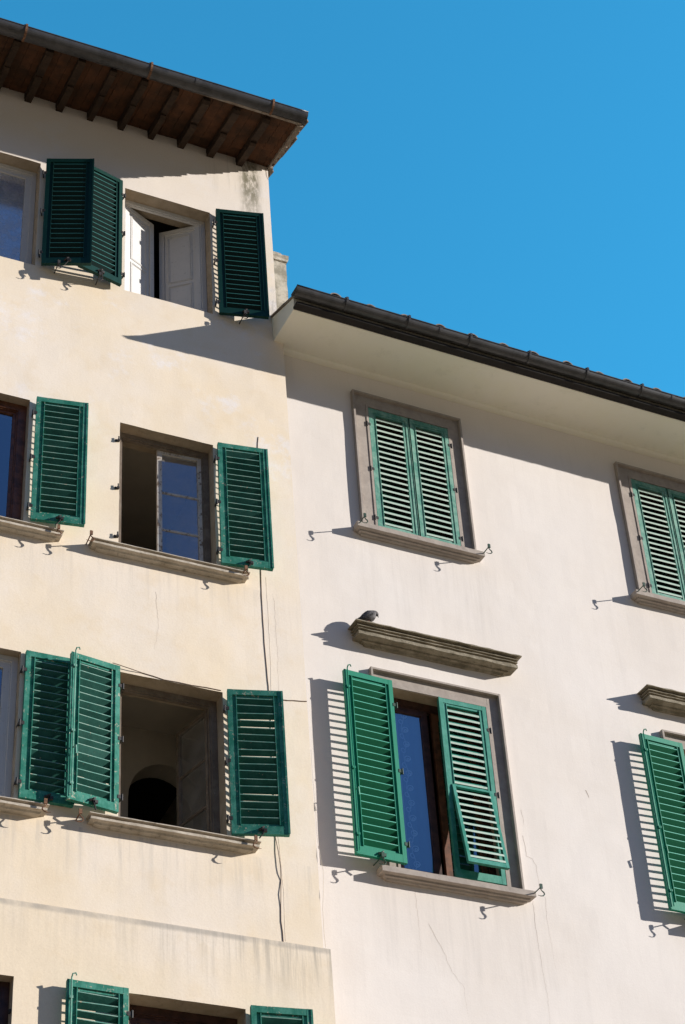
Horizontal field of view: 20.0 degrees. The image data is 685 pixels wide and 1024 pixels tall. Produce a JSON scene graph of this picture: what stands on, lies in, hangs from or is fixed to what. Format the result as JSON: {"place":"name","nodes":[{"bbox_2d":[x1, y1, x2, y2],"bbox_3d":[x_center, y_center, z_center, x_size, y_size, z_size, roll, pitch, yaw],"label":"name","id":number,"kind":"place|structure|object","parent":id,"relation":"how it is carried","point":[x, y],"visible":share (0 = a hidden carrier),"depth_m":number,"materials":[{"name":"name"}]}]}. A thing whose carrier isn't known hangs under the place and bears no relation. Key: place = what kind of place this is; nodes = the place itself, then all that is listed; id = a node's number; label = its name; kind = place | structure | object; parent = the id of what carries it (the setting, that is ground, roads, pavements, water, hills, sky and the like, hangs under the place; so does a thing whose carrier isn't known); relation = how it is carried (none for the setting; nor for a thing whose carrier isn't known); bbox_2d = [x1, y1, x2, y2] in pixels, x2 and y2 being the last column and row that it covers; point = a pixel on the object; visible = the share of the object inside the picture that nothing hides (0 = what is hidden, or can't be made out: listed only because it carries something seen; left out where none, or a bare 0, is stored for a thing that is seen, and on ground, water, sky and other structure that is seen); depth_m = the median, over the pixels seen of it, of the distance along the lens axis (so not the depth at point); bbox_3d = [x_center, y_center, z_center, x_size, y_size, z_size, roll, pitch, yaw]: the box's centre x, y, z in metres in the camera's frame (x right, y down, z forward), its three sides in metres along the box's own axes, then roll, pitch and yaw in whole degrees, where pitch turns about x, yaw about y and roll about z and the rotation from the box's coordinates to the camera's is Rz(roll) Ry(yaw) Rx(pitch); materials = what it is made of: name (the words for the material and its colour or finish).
{"place":"outdoors","nodes":[
{"label":"outdoors","id":0,"kind":"place"},
{"bbox_2d":[0,0,684,396],"label":"sky","id":1,"kind":"structure","parent":0,"point":[511,173],"materials":[{"name":"blue"}]},
{"bbox_3d":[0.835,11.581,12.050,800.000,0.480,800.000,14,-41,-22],"label":"ground","id":2,"kind":"structure","parent":0,"visible":0},
{"bbox_2d":[0,18,335,1023],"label":"apartment building","id":3,"kind":"structure","parent":2,"relation":"on","point":[146,526],"depth_m":19.14,"materials":[{"name":"beige paint"}]},
{"bbox_2d":[0,981,9,1023],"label":"window frame","id":4,"kind":"structure","parent":3,"relation":"in","point":[4,986],"depth_m":15.46,"materials":[{"name":"brown wood"}]},
{"bbox_2d":[0,654,17,796],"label":"window frame","id":5,"kind":"structure","parent":3,"relation":"in","point":[7,777],"depth_m":17.22,"materials":[{"name":"white paint"}]},
{"bbox_2d":[0,400,26,519],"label":"window frame","id":6,"kind":"structure","parent":3,"relation":"in","point":[21,411],"depth_m":19.32,"materials":[{"name":"brown wood"}]},
{"bbox_2d":[0,163,36,263],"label":"window frame","id":7,"kind":"structure","parent":3,"relation":"in","point":[29,241],"depth_m":21.91,"materials":[{"name":"white paint"}]},
{"bbox_2d":[118,432,210,562],"bbox_3d":[-1.837,-0.051,19.776,1.022,1.753,0.060,14,-44,-20],"label":"window frame","id":8,"kind":"structure","parent":3,"relation":"in","point":[127,438],"depth_m":20.17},
{"bbox_2d":[124,199,206,311],"bbox_3d":[-2.061,-2.874,22.283,1.043,1.754,0.050,14,-44,-20],"label":"window frame","id":9,"kind":"structure","parent":3,"relation":"in","point":[131,204],"depth_m":22.71,"materials":[{"name":"white paint"}]},
{"bbox_2d":[113,663,220,690],"bbox_3d":[-1.640,1.547,18.156,1.082,0.076,0.027,14,-41,-22],"label":"wall cable","id":10,"kind":"object","parent":3,"relation":"attached to","point":[166,680],"depth_m":18.13,"materials":[{"name":"black rubber"}]},
{"bbox_2d":[118,683,219,833],"bbox_3d":[-1.616,2.331,17.736,1.013,1.653,0.060,14,-44,-20],"label":"window frame","id":11,"kind":"structure","parent":3,"relation":"in","point":[211,707],"depth_m":18.12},
{"bbox_2d":[129,1004,237,1023],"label":"window frame","id":12,"kind":"structure","parent":3,"relation":"in","point":[139,1011],"depth_m":16.11,"materials":[{"name":"brown wood"}]},
{"bbox_2d":[257,437,283,941],"bbox_3d":[-0.728,1.458,18.797,0.058,6.014,0.378,3,-38,-9],"label":"wall cable","id":13,"kind":"object","parent":3,"relation":"attached to","point":[270,720],"depth_m":18.66,"materials":[{"name":"black rubber"}]},
{"bbox_2d":[266,588,285,940],"bbox_3d":[-0.638,2.185,18.175,0.030,4.076,0.251,4,-38,-11],"label":"wall cable","id":14,"kind":"object","parent":3,"relation":"attached to","point":[278,839],"depth_m":17.50,"materials":[{"name":"black rubber"}]},
{"bbox_2d":[311,752,325,947],"bbox_3d":[-0.211,3.021,17.651,0.036,2.078,0.129,6,-39,-13],"label":"wall cable","id":15,"kind":"object","parent":3,"relation":"attached to","point":[317,841],"depth_m":17.66,"materials":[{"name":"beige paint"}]},
{"bbox_2d":[271,251,684,1023],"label":"apartment building","id":16,"kind":"structure","parent":2,"relation":"on","point":[491,533],"depth_m":20.60,"materials":[{"name":"paint"}]},
{"bbox_2d":[357,610,378,621],"bbox_3d":[0.252,1.089,20.072,0.262,0.187,0.121,8,-39,-16],"label":"pigeon","id":17,"kind":"object","parent":16,"relation":"on","point":[369,615],"visible":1,"depth_m":20.04,"materials":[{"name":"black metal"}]},
{"bbox_2d":[376,422,450,540],"bbox_3d":[0.712,-0.256,21.927,1.025,1.775,0.050,14,-41,-22],"label":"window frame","id":18,"kind":"structure","parent":16,"relation":"in","point":[437,443],"depth_m":22.33,"materials":[{"name":"green wood"}]},
{"bbox_2d":[394,698,496,875],"bbox_3d":[0.942,2.847,19.512,1.163,2.098,0.060,14,-41,-22],"label":"window frame","id":19,"kind":"structure","parent":16,"relation":"in","point":[429,709],"depth_m":19.98,"materials":[{"name":"brown wood"}]},
{"bbox_2d":[639,492,684,508],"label":"window frame","id":20,"kind":"structure","parent":16,"relation":"in","point":[651,496],"depth_m":23.74,"materials":[{"name":"wood"}]}
]}

